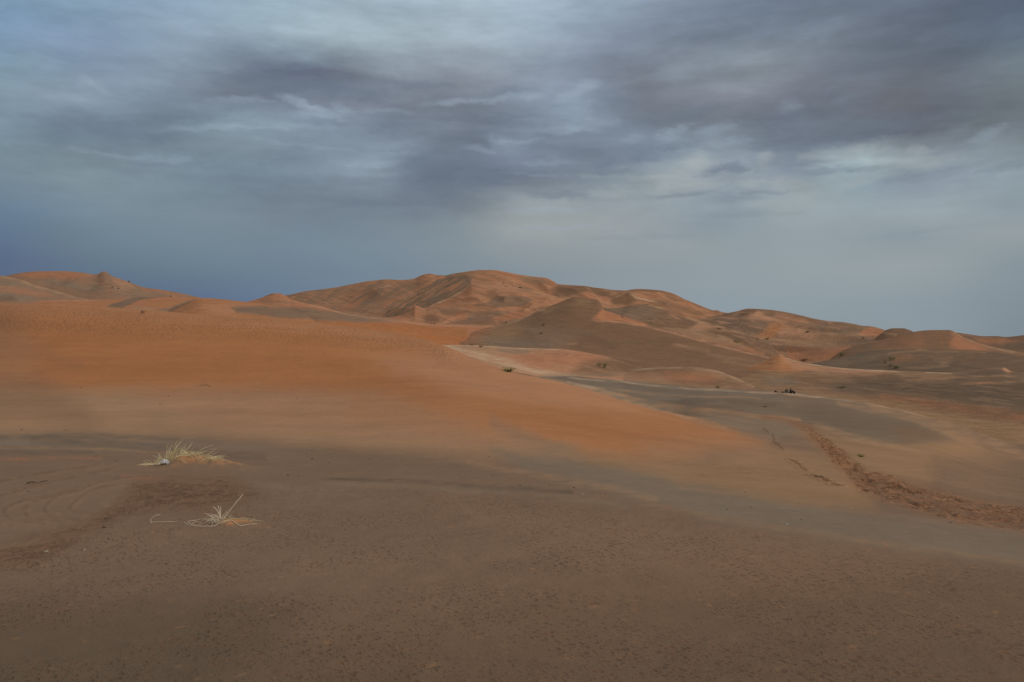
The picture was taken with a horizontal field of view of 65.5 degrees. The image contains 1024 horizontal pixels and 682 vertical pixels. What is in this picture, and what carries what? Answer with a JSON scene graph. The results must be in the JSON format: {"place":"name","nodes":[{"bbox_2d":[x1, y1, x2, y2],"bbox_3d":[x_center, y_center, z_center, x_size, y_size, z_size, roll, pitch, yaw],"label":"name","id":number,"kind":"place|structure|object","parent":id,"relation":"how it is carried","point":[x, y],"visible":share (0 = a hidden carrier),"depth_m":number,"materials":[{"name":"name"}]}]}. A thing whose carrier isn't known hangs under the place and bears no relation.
{"place":"outdoors","nodes":[
{"label":"outdoors","id":0,"kind":"place"},
{"bbox_2d":[0,276,87,303],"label":"sand dune","id":1,"kind":"structure","parent":0,"point":[14,290],"depth_m":439.46,"materials":[{"name":"brown sand"}]},
{"bbox_2d":[7,271,199,299],"bbox_3d":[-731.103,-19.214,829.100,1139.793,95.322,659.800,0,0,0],"label":"sand dune","id":2,"kind":"structure","parent":0,"point":[87,286],"depth_m":691.04,"materials":[{"name":"brown sand"}]},
{"bbox_2d":[27,297,199,311],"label":"sand dune","id":3,"kind":"structure","parent":0,"point":[170,304],"depth_m":115.12,"materials":[{"name":"brown sand"}]},
{"bbox_2d":[173,298,315,322],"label":"sand dune","id":4,"kind":"structure","parent":0,"point":[219,307],"depth_m":88.21,"materials":[{"name":"brown sand"}]},
{"bbox_2d":[248,293,491,344],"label":"sand dune","id":5,"kind":"structure","parent":0,"point":[443,334],"depth_m":199.40,"materials":[{"name":"brown sand"}]},
{"bbox_2d":[388,281,565,325],"bbox_3d":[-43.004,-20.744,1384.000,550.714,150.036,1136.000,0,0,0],"label":"sand dune","id":6,"kind":"structure","parent":0,"point":[484,303],"depth_m":1129.25,"materials":[{"name":"brown sand"}]},
{"bbox_2d":[285,270,724,319],"bbox_3d":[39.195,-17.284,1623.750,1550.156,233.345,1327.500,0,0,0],"label":"sand dune","id":7,"kind":"structure","parent":0,"point":[385,298],"depth_m":1413.16,"materials":[{"name":"brown sand"}]},
{"bbox_2d":[0,302,1023,681],"bbox_3d":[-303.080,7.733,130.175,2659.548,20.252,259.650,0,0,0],"label":"sand ground","id":8,"kind":"structure","parent":0,"point":[406,528],"depth_m":7.67,"materials":[{"name":"brown sand"}]},
{"bbox_2d":[158,458,169,463],"bbox_3d":[-4.731,1.640,10.851,0.149,0.078,0.126,0,0,-9],"label":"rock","id":9,"kind":"object","parent":8,"relation":"on","point":[164,460],"visible":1,"depth_m":10.83,"materials":[{"name":"grey stone"}]},
{"bbox_2d":[140,439,228,465],"bbox_3d":[-4.519,1.543,11.019,1.226,0.348,0.577,0,0,0],"label":"grass tuft","id":10,"kind":"object","parent":8,"relation":"on","point":[184,453],"visible":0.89,"depth_m":10.98,"materials":[{"name":"plant"}]},
{"bbox_2d":[189,493,260,526],"bbox_3d":[-2.660,1.570,7.452,0.706,0.279,0.342,0,0,0],"label":"grass tuft","id":11,"kind":"object","parent":8,"relation":"on","point":[214,519],"visible":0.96,"depth_m":7.42,"materials":[{"name":"plant"}]},
{"bbox_2d":[0,0,1023,336],"label":"sky","id":12,"kind":"structure","parent":0,"point":[859,162],"materials":[{"name":"grey"}]},
{"bbox_2d":[443,345,657,379],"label":"basin floor","id":13,"kind":"structure","parent":0,"point":[542,362],"depth_m":191.64,"materials":[{"name":"brown sand"}]},
{"bbox_2d":[460,297,768,377],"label":"sand dune","id":14,"kind":"structure","parent":0,"point":[586,325],"depth_m":256.65,"materials":[{"name":"brown sand"}]},
{"bbox_2d":[623,367,755,388],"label":"sand dune","id":15,"kind":"structure","parent":0,"point":[696,377],"depth_m":176.90,"materials":[{"name":"brown sand"}]},
{"bbox_2d":[603,304,777,357],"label":"sand dune","id":16,"kind":"structure","parent":0,"point":[657,316],"depth_m":477.74,"materials":[{"name":"brown sand"}]},
{"bbox_2d":[699,309,884,362],"bbox_3d":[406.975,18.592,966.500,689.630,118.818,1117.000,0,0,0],"label":"sand dune","id":17,"kind":"structure","parent":0,"point":[787,335],"depth_m":710.27,"materials":[{"name":"brown sand"}]},
{"bbox_2d":[738,354,1023,443],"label":"sand dune","id":18,"kind":"structure","parent":0,"point":[988,402],"depth_m":171.75,"materials":[{"name":"brown sand"}]},
{"bbox_2d":[874,328,912,340],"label":"sand dune","id":19,"kind":"structure","parent":0,"point":[889,333],"depth_m":625.02,"materials":[{"name":"brown sand"}]},
{"bbox_2d":[810,349,1023,372],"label":"sand dune","id":20,"kind":"structure","parent":0,"point":[942,360],"depth_m":301.25,"materials":[{"name":"brown sand"}]},
{"bbox_2d":[830,330,1023,359],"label":"sand dune","id":21,"kind":"structure","parent":0,"point":[937,339],"depth_m":408.98,"materials":[{"name":"brown sand"}]},
{"bbox_2d":[957,333,1023,352],"bbox_3d":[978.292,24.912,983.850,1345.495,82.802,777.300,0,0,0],"label":"sand dune","id":22,"kind":"structure","parent":0,"point":[1014,343],"depth_m":838.74,"materials":[{"name":"brown sand"}]}
]}

